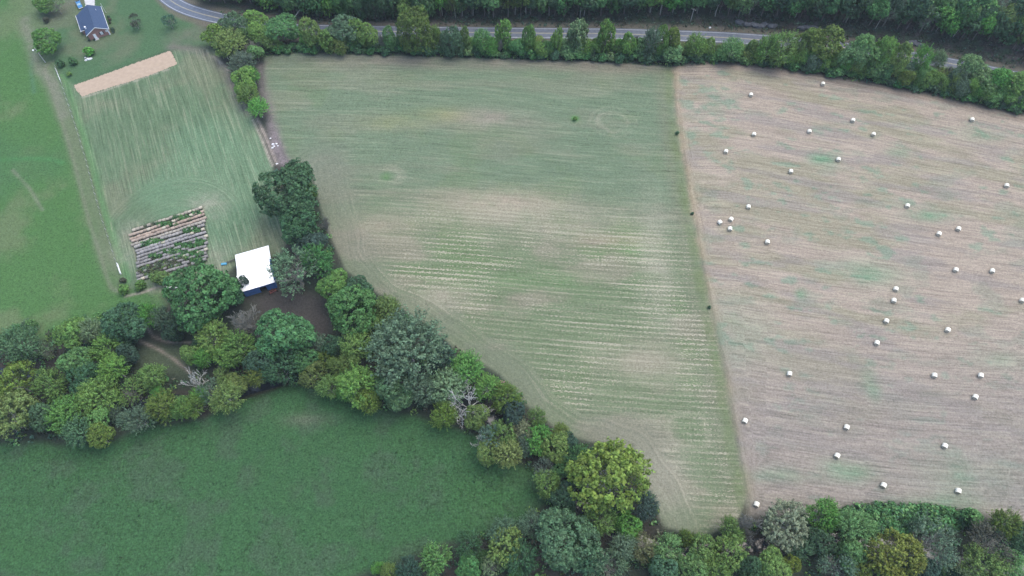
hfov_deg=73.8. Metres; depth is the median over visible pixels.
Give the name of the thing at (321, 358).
spreading tree
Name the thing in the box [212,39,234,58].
feathery tree
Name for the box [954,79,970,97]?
hedgerow tree
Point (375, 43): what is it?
hedgerow tree
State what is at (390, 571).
feathery tree
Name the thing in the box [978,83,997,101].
hedgerow tree
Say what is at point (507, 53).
bush
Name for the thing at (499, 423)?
spreading tree
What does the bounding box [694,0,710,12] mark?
hillside tree
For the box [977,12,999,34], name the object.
hillside tree
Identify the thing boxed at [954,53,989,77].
hedgerow tree
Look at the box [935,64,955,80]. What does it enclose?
hedgerow tree
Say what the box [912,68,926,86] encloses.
hedgerow tree
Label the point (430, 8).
hillside tree
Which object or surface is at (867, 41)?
hedgerow tree
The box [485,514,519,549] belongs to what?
feathery tree
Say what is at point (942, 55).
hedgerow tree
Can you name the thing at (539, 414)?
feathery tree
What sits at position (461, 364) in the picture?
feathery tree
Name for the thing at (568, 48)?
hedgerow tree
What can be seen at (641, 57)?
bush
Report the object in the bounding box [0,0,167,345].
pasture
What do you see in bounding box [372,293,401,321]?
feathery tree
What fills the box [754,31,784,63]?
hedgerow tree
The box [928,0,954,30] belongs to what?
hillside tree
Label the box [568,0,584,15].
hillside tree
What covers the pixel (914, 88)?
bush
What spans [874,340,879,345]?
hay bale
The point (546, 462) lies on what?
twiggy tree
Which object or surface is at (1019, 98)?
hedgerow tree
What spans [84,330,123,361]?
feathery tree
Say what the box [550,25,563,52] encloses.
hedgerow tree
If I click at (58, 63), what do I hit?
bush
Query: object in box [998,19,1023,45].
hillside tree
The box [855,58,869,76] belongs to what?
hedgerow tree
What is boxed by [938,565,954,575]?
understorey shrub
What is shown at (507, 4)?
hillside tree
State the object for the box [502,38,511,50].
hedgerow tree
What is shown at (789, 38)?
hedgerow tree
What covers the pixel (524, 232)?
mown field
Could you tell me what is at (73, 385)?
broadleaf tree
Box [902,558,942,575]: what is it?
broadleaf tree
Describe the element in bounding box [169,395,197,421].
feathery tree
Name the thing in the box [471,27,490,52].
hedgerow tree
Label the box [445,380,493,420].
dead tree
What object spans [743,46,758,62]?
hedgerow tree
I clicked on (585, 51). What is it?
hedgerow tree
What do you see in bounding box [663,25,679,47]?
hedgerow tree
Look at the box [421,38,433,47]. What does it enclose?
hedgerow tree
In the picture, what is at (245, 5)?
hillside
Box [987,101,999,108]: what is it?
bush
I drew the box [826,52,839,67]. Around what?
hedgerow tree
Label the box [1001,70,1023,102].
hedgerow tree
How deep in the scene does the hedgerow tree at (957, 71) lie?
269.04 m
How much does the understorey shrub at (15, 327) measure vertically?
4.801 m
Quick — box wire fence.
[54,65,120,274]
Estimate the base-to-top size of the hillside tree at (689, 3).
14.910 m
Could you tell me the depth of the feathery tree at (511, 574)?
180.63 m
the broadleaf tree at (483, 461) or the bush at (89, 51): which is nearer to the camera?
the broadleaf tree at (483, 461)
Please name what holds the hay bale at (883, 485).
on the stubble field at (806, 295)
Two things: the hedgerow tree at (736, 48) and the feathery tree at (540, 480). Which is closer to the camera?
the feathery tree at (540, 480)
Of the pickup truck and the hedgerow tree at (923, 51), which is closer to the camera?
the hedgerow tree at (923, 51)
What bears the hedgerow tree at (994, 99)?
on the ground at (308, 304)
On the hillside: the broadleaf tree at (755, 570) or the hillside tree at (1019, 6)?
the hillside tree at (1019, 6)
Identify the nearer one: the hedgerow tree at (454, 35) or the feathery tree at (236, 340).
the feathery tree at (236, 340)
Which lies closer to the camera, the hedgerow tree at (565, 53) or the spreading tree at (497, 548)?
the spreading tree at (497, 548)
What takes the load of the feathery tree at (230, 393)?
on the meadow
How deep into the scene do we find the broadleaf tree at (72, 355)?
205.78 m
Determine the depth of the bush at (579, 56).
283.54 m
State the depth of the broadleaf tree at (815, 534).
182.43 m
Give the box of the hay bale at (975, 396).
[972,394,978,399]
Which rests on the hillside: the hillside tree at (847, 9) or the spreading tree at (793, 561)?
the hillside tree at (847, 9)
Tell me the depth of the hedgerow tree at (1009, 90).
266.36 m
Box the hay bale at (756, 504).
[753,501,759,507]
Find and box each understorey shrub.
[9,323,22,335]
[23,319,38,329]
[103,404,122,423]
[121,329,138,345]
[191,337,210,355]
[213,366,229,383]
[248,333,256,345]
[306,182,318,196]
[476,549,494,567]
[567,528,578,544]
[576,564,593,575]
[647,558,668,575]
[905,517,923,530]
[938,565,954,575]
[946,567,963,575]
[960,508,979,528]
[961,507,983,524]
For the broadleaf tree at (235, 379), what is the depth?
207.03 m
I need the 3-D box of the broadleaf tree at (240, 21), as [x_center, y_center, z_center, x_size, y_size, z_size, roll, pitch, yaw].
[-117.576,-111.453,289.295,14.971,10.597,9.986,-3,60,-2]
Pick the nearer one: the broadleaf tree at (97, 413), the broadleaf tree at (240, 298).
the broadleaf tree at (97, 413)
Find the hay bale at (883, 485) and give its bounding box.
[880,482,886,488]
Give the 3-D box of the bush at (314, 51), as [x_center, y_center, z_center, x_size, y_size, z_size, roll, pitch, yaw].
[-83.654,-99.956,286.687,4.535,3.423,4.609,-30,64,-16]
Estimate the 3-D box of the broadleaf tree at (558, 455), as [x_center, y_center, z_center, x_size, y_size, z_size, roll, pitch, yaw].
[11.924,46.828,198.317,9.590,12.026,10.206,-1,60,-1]
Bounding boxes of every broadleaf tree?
[21,402,59,431]
[31,0,54,13]
[31,27,61,54]
[52,316,87,348]
[54,346,94,377]
[65,361,99,393]
[85,404,109,432]
[85,421,115,448]
[100,301,148,343]
[115,343,139,366]
[160,318,185,342]
[161,263,240,332]
[179,344,199,365]
[199,23,225,44]
[216,10,251,36]
[218,282,244,305]
[224,372,247,392]
[230,65,257,93]
[238,275,248,287]
[241,346,279,377]
[243,10,268,29]
[246,45,263,60]
[252,157,318,217]
[254,308,317,358]
[263,12,299,41]
[278,205,318,247]
[292,345,319,378]
[296,232,328,258]
[315,268,347,302]
[320,334,345,357]
[325,283,377,335]
[345,274,373,311]
[373,372,412,412]
[455,550,481,575]
[464,404,489,431]
[476,439,498,466]
[502,396,525,430]
[535,506,601,572]
[537,430,569,464]
[548,479,577,511]
[550,462,568,479]
[555,430,578,453]
[613,509,642,541]
[649,554,679,575]
[677,551,708,575]
[734,552,763,575]
[756,544,791,575]
[803,526,838,557]
[835,539,867,572]
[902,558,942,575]
[1007,521,1023,553]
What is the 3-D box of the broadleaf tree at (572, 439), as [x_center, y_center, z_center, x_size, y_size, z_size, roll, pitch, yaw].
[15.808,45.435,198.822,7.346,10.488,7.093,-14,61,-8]
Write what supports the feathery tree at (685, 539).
on the ground at (308, 304)
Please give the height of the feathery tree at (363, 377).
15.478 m
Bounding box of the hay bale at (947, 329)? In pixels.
[945,327,950,332]
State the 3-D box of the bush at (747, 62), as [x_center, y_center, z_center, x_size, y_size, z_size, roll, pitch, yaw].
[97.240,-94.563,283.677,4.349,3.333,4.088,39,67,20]
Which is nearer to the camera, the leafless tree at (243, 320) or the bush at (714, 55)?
the leafless tree at (243, 320)
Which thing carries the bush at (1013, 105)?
on the ground at (308, 304)
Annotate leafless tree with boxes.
[228,303,264,341]
[242,39,261,51]
[318,213,329,232]
[376,33,382,44]
[498,39,502,50]
[736,514,762,546]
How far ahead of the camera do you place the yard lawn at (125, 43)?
293.06 m
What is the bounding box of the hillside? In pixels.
[199,0,1023,66]
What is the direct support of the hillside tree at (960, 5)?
on the hillside
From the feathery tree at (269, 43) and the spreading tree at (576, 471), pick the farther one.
the feathery tree at (269, 43)
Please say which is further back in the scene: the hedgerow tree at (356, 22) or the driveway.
the driveway
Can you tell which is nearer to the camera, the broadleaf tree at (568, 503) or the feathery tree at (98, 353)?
the broadleaf tree at (568, 503)
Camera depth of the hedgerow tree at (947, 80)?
272.30 m
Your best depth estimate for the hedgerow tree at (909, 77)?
272.16 m
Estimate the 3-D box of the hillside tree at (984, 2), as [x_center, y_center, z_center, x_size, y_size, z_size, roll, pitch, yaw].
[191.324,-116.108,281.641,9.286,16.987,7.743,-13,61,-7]
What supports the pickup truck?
on the yard lawn at (125, 43)
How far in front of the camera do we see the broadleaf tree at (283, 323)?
206.59 m
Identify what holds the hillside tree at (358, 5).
on the hillside
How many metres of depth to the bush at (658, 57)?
283.30 m
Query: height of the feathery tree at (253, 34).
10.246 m
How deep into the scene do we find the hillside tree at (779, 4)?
288.24 m
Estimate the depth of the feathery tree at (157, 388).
206.66 m
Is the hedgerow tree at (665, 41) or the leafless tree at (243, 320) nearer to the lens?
the leafless tree at (243, 320)
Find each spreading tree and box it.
[0,359,40,398]
[0,388,40,438]
[212,345,242,368]
[298,360,326,388]
[315,350,332,367]
[486,524,522,568]
[487,418,517,451]
[523,423,553,455]
[564,437,655,513]
[689,531,718,571]
[712,531,749,572]
[760,497,809,553]
[784,553,801,573]
[852,558,872,575]
[863,527,928,575]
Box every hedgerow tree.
[298,16,324,47]
[298,30,308,43]
[318,28,333,53]
[322,14,365,42]
[328,37,349,54]
[342,18,362,42]
[356,22,378,45]
[362,34,372,47]
[370,35,380,48]
[382,25,396,49]
[395,4,434,56]
[396,35,406,50]
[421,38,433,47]
[431,23,440,40]
[431,37,438,46]
[439,25,464,58]
[460,25,470,49]
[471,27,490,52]
[484,36,497,56]
[494,18,511,51]
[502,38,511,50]
[507,39,525,55]
[521,24,535,49]
[530,35,543,43]
[533,41,553,57]
[539,39,554,52]
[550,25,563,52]
[560,36,583,59]
[562,41,576,53]
[566,17,588,56]
[577,37,593,53]
[581,43,591,53]
[589,40,601,52]
[596,18,615,55]
[610,37,621,52]
[615,37,622,52]
[620,31,636,55]
[631,37,646,53]
[643,25,663,55]
[652,24,669,55]
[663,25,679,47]
[663,44,683,62]
[680,41,686,54]
[683,45,694,56]
[684,31,708,57]
[689,47,702,58]
[702,37,715,56]
[713,48,727,60]
[719,35,745,58]
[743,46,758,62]
[747,39,759,56]
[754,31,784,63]
[765,28,800,67]
[783,50,795,65]
[790,39,806,60]
[794,48,808,64]
[796,26,825,56]
[800,49,816,64]
[805,24,847,60]
[806,54,822,71]
[816,55,830,71]
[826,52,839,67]
[837,44,868,69]
[840,57,854,70]
[842,33,882,71]
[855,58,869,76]
[864,58,880,77]
[866,53,897,76]
[872,35,901,71]
[876,65,892,80]
[887,41,913,76]
[894,68,908,78]
[897,70,916,85]
[905,61,917,75]
[912,43,935,71]
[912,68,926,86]
[914,72,932,88]
[916,65,939,81]
[927,69,942,85]
[930,48,948,68]
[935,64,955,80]
[936,74,949,91]
[947,67,967,90]
[949,73,962,92]
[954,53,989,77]
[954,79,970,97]
[963,77,981,95]
[968,68,998,99]
[971,82,988,97]
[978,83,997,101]
[984,68,1012,95]
[984,84,1005,102]
[995,83,1013,100]
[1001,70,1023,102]
[1010,94,1023,104]
[1015,90,1023,108]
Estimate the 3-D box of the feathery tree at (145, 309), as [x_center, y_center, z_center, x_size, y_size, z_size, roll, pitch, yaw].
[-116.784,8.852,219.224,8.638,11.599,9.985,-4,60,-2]
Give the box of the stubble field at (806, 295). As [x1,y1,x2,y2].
[673,62,1023,522]
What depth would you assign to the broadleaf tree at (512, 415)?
199.85 m
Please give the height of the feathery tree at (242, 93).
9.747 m
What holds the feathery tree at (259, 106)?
on the ground at (308, 304)
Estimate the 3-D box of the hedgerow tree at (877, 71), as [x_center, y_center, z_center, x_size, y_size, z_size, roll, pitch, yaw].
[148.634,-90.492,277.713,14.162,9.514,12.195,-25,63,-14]
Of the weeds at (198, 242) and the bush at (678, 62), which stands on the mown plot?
the weeds at (198, 242)
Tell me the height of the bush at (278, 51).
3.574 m
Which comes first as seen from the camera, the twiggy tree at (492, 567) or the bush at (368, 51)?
the twiggy tree at (492, 567)
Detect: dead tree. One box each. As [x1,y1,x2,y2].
[179,370,207,394]
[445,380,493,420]
[457,407,470,427]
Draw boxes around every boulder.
[735,19,744,24]
[743,22,751,26]
[750,22,763,27]
[767,24,777,28]
[797,25,807,30]
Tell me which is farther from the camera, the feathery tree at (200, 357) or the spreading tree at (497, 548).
the feathery tree at (200, 357)
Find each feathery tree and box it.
[0,322,44,372]
[27,366,71,403]
[42,391,83,435]
[59,413,93,448]
[71,374,123,416]
[77,315,101,345]
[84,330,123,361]
[95,351,131,382]
[114,402,159,435]
[132,362,168,394]
[134,302,160,329]
[142,387,180,424]
[149,384,165,402]
[150,305,178,332]
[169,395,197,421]
[177,394,206,420]
[189,387,210,403]
[191,317,229,358]
[191,346,213,368]
[207,377,246,417]
[211,25,247,56]
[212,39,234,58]
[220,328,259,367]
[225,50,256,73]
[235,83,259,104]
[236,27,250,43]
[242,363,265,387]
[244,64,260,83]
[245,96,269,117]
[246,20,274,44]
[255,349,300,387]
[257,33,280,49]
[298,241,334,278]
[308,332,327,353]
[313,373,339,400]
[324,355,348,377]
[333,360,377,408]
[334,387,351,402]
[335,349,362,373]
[338,328,375,363]
[354,385,381,415]
[359,303,449,391]
[363,314,384,338]
[370,561,383,574]
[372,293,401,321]
[378,561,396,575]
[392,554,424,575]
[410,370,439,407]
[417,539,452,575]
[426,400,459,429]
[427,363,470,407]
[429,340,455,371]
[450,347,484,386]
[452,528,482,557]
[472,371,504,402]
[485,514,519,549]
[490,435,522,469]
[492,380,524,413]
[496,535,539,575]
[504,415,531,445]
[507,564,524,575]
[513,507,540,540]
[516,432,534,458]
[526,405,546,426]
[531,468,562,501]
[552,421,570,441]
[561,442,592,465]
[573,539,609,575]
[581,502,618,535]
[608,530,639,561]
[627,531,656,564]
[633,490,660,522]
[649,530,684,566]
[676,528,696,550]
[702,556,732,575]
[717,513,745,542]
[783,532,816,561]
[805,495,845,540]
[832,508,880,551]
[952,541,1016,575]
[984,547,1023,575]
[986,505,1023,541]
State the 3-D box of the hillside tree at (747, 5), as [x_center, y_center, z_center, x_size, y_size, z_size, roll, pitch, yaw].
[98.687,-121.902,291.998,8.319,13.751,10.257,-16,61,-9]
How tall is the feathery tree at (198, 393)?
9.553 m
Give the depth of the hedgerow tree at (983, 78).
267.51 m
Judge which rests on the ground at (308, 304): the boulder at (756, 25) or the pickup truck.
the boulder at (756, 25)
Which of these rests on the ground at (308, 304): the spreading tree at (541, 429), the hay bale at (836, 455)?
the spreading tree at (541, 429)
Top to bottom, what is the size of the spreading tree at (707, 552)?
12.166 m
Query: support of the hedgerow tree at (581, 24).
on the ground at (308, 304)
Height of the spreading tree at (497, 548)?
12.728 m
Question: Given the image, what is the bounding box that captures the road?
[159,0,1019,76]
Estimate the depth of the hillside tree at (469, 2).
291.01 m
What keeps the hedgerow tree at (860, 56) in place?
on the ground at (308, 304)
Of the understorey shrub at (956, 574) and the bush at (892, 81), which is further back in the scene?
the bush at (892, 81)
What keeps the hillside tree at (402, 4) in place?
on the hillside
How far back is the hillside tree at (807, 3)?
287.76 m
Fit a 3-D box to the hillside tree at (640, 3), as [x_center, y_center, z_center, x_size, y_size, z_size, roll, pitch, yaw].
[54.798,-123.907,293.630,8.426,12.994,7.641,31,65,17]
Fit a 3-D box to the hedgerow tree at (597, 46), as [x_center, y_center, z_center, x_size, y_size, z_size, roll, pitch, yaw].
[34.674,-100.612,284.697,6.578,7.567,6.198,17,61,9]
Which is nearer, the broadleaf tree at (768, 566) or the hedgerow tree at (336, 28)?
the broadleaf tree at (768, 566)
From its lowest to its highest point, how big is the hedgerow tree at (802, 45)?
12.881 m
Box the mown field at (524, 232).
[263,52,745,534]
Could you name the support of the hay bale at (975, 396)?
on the stubble field at (806, 295)
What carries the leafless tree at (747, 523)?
on the ground at (308, 304)
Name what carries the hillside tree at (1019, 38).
on the hillside
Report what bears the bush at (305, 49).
on the ground at (308, 304)
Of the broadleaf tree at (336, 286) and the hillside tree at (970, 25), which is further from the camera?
the hillside tree at (970, 25)
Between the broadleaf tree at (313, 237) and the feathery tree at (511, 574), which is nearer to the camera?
the feathery tree at (511, 574)
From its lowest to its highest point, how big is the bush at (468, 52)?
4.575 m
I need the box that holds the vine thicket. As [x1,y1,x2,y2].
[822,500,970,539]
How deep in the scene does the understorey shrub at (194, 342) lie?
213.59 m
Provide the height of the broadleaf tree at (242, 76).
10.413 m
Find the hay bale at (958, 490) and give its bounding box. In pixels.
[955,488,961,493]
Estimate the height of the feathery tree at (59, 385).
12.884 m
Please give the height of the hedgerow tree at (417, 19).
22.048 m
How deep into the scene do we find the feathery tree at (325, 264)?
225.26 m
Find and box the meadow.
[0,384,544,575]
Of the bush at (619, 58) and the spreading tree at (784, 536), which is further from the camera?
the bush at (619, 58)
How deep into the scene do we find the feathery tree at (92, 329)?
213.59 m
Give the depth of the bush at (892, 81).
276.35 m
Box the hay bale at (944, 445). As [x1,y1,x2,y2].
[942,443,947,448]
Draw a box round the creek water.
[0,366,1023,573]
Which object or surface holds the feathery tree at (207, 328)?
on the ground at (308, 304)
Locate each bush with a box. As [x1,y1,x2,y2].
[42,17,48,23]
[54,59,64,66]
[68,57,77,64]
[82,47,94,56]
[118,284,128,294]
[119,277,126,282]
[134,279,146,291]
[148,269,169,285]
[271,44,280,53]
[276,41,286,52]
[281,44,292,53]
[296,42,304,52]
[300,43,310,52]
[307,45,318,54]
[314,42,321,50]
[342,43,349,53]
[346,40,356,50]
[354,42,363,53]
[365,46,375,54]
[380,46,390,55]
[393,45,400,52]
[410,44,420,55]
[416,44,424,54]
[424,45,434,55]
[433,44,441,53]
[461,45,472,55]
[471,45,481,55]
[500,52,507,58]
[503,49,511,57]
[520,48,529,58]
[526,48,536,59]
[549,49,559,59]
[573,52,584,58]
[584,52,591,59]
[590,53,598,60]
[598,53,606,61]
[606,51,613,61]
[614,52,624,63]
[629,52,638,58]
[637,52,645,61]
[644,53,653,63]
[654,54,662,60]
[674,56,681,65]
[693,53,702,62]
[699,52,709,60]
[710,52,717,61]
[729,53,737,62]
[742,56,750,65]
[758,56,769,66]
[788,62,799,71]
[800,63,809,72]
[825,66,837,77]
[832,66,844,75]
[847,70,855,77]
[873,77,881,83]
[881,77,891,84]
[887,77,896,86]
[893,80,900,88]
[909,80,919,92]
[931,83,940,93]
[941,83,954,95]
[960,93,971,101]
[970,96,977,102]
[984,99,994,107]
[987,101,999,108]
[999,100,1005,108]
[1006,102,1018,111]
[1012,106,1022,114]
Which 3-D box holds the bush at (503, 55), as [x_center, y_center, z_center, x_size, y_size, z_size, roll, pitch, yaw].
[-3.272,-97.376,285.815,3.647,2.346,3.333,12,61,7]
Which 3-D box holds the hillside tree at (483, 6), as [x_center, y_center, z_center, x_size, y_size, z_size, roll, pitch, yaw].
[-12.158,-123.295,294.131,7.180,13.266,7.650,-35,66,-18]
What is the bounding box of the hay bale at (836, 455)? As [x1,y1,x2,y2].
[834,453,839,458]
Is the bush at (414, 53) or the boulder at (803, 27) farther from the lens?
the boulder at (803, 27)
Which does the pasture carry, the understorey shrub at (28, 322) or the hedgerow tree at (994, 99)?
the understorey shrub at (28, 322)
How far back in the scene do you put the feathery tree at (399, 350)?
199.79 m
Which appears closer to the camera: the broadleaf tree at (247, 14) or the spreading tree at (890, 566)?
the spreading tree at (890, 566)
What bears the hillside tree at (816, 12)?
on the hillside
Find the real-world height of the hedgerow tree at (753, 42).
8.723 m
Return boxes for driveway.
[84,0,94,5]
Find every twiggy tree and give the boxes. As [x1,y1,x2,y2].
[36,341,56,359]
[47,0,64,13]
[116,376,142,408]
[128,12,141,28]
[160,14,176,28]
[195,376,222,407]
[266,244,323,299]
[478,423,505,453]
[481,554,502,575]
[531,456,554,485]
[587,543,631,575]
[814,553,859,575]
[904,511,962,574]
[947,563,979,575]
[966,518,1017,566]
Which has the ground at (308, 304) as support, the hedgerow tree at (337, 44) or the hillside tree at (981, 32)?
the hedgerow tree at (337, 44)
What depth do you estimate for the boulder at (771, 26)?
295.30 m
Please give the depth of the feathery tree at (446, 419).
199.81 m
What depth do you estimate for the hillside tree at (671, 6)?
293.24 m
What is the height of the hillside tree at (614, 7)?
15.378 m
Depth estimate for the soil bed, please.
281.86 m
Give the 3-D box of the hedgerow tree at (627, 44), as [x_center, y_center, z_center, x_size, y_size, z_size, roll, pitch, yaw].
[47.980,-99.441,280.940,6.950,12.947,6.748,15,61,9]
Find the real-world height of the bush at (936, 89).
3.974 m
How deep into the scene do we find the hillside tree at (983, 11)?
277.74 m
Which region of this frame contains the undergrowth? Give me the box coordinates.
[0,4,1023,575]
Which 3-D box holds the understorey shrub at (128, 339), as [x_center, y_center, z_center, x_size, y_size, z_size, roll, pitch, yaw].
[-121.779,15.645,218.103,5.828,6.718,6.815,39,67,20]
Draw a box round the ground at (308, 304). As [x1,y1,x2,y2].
[0,0,1023,575]
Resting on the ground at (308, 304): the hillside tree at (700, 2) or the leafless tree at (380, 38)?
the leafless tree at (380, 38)
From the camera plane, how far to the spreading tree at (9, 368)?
203.74 m
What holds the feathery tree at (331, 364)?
on the ground at (308, 304)
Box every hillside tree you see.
[255,0,278,10]
[278,0,301,12]
[293,0,310,15]
[304,0,324,15]
[318,0,337,17]
[329,0,349,14]
[339,0,360,17]
[351,0,370,20]
[361,0,382,21]
[375,0,389,18]
[381,0,398,19]
[396,0,415,13]
[408,0,422,13]
[418,0,435,16]
[434,0,447,15]
[444,0,457,15]
[453,0,468,16]
[460,0,480,14]
[471,0,480,10]
[479,0,490,15]
[481,0,500,16]
[499,0,518,16]
[514,0,529,16]
[524,0,536,14]
[531,0,548,15]
[547,0,562,16]
[555,0,573,16]
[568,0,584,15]
[579,0,599,14]
[594,0,611,15]
[606,0,621,13]
[617,0,638,13]
[635,0,646,12]
[643,0,665,11]
[662,0,685,12]
[679,0,699,12]
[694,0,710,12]
[706,0,722,12]
[719,0,732,13]
[727,0,739,15]
[732,0,753,16]
[745,0,764,14]
[756,0,776,15]
[773,0,795,16]
[784,0,804,18]
[797,0,816,16]
[808,0,828,19]
[818,0,840,20]
[828,0,852,19]
[839,0,864,21]
[852,0,873,22]
[865,0,890,24]
[878,0,900,10]
[880,0,904,25]
[894,0,917,28]
[902,1,923,23]
[906,0,931,29]
[918,2,939,32]
[921,0,940,21]
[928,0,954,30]
[931,0,949,6]
[934,0,954,24]
[938,8,962,36]
[939,0,959,17]
[953,0,966,16]
[954,0,980,29]
[958,14,983,38]
[959,4,981,22]
[968,0,991,8]
[972,9,997,39]
[974,4,998,20]
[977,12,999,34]
[978,0,999,20]
[985,11,1013,39]
[991,3,1018,35]
[993,0,1014,11]
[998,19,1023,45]
[1001,15,1020,38]
[1005,0,1023,21]
[1012,20,1023,48]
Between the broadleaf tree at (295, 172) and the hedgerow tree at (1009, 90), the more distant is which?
the hedgerow tree at (1009, 90)
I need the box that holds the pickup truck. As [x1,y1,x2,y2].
[75,0,82,8]
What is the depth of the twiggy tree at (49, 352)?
213.93 m
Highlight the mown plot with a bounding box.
[60,49,286,295]
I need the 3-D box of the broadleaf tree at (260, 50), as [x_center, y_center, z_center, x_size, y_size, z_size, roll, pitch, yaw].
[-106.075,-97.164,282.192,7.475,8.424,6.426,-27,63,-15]
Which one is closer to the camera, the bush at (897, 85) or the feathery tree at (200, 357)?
the feathery tree at (200, 357)
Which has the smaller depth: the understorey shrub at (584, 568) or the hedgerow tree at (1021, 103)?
the understorey shrub at (584, 568)
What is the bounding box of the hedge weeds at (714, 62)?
[264,49,1023,111]
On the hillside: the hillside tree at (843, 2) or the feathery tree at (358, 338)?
the hillside tree at (843, 2)
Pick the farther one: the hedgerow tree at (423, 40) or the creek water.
the hedgerow tree at (423, 40)
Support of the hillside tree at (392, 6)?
on the hillside
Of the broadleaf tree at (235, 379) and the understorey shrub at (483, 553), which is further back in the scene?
the broadleaf tree at (235, 379)
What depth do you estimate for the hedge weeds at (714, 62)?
284.69 m
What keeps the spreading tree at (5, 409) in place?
on the ground at (308, 304)
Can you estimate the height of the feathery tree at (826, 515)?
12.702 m
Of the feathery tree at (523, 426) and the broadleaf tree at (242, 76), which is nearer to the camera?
the feathery tree at (523, 426)
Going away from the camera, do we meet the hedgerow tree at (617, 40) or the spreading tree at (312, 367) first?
the spreading tree at (312, 367)
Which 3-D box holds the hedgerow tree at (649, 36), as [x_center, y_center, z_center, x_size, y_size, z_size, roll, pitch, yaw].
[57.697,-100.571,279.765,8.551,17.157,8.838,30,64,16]
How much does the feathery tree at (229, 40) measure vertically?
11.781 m
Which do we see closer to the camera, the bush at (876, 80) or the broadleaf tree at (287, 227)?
the broadleaf tree at (287, 227)
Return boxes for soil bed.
[74,51,176,96]
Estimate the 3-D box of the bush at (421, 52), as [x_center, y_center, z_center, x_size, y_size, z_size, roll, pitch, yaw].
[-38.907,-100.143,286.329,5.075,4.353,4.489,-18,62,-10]
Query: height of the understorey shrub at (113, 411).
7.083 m
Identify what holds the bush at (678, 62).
on the ground at (308, 304)
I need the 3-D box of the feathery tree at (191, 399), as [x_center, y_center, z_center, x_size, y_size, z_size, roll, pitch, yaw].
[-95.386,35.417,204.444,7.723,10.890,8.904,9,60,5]
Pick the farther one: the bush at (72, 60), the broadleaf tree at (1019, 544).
the bush at (72, 60)
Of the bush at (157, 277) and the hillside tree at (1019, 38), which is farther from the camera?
the hillside tree at (1019, 38)
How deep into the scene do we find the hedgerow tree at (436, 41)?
284.43 m
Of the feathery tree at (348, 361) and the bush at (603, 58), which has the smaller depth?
the feathery tree at (348, 361)
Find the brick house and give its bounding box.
[76,5,110,40]
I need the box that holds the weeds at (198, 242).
[137,210,205,275]
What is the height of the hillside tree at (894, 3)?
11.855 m
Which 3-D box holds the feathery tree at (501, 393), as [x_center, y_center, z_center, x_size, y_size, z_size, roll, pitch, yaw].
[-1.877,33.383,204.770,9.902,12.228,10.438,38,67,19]
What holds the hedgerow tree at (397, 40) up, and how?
on the ground at (308, 304)
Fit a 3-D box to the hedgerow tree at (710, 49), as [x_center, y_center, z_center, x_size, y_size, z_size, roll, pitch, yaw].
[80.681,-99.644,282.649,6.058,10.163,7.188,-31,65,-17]
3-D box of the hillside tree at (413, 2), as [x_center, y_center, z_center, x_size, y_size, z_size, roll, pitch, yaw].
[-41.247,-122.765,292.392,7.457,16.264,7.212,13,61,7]
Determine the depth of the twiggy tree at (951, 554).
180.81 m
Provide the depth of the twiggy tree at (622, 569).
179.25 m
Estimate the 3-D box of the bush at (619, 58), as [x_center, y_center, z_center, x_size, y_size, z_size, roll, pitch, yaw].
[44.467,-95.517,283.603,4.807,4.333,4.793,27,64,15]
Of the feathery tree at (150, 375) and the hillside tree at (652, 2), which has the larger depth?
the hillside tree at (652, 2)
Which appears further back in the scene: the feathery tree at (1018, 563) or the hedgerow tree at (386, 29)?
the hedgerow tree at (386, 29)
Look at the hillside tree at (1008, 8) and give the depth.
275.93 m
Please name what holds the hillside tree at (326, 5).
on the hillside
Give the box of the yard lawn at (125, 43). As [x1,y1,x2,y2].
[40,0,211,100]
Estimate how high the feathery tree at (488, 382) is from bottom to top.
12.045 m
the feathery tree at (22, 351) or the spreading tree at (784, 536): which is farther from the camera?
the feathery tree at (22, 351)
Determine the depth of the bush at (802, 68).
280.00 m
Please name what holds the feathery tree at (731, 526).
on the ground at (308, 304)
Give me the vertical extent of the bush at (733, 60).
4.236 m
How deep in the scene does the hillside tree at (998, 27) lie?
277.51 m
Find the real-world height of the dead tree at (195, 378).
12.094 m
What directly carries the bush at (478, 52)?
on the ground at (308, 304)
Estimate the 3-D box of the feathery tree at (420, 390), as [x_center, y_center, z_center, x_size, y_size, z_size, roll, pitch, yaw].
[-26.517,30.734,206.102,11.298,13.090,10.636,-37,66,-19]
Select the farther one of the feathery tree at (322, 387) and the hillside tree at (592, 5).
the hillside tree at (592, 5)
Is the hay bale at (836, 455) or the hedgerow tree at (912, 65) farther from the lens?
the hedgerow tree at (912, 65)
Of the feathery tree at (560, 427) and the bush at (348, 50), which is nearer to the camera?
the feathery tree at (560, 427)
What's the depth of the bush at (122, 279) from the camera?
230.88 m
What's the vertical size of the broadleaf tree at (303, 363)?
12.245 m
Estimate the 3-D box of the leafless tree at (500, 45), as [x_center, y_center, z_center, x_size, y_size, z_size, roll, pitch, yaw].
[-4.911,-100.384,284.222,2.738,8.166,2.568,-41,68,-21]
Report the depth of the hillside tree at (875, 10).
283.35 m
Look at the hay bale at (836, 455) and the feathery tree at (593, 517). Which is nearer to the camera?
the feathery tree at (593, 517)
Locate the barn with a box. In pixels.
[235,245,276,296]
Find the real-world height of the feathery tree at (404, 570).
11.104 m
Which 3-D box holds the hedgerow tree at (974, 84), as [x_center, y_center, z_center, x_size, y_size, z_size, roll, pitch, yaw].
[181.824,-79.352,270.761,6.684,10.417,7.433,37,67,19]
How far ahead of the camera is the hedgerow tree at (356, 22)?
281.90 m
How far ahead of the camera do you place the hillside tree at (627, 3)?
290.50 m
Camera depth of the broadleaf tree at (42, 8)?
295.09 m

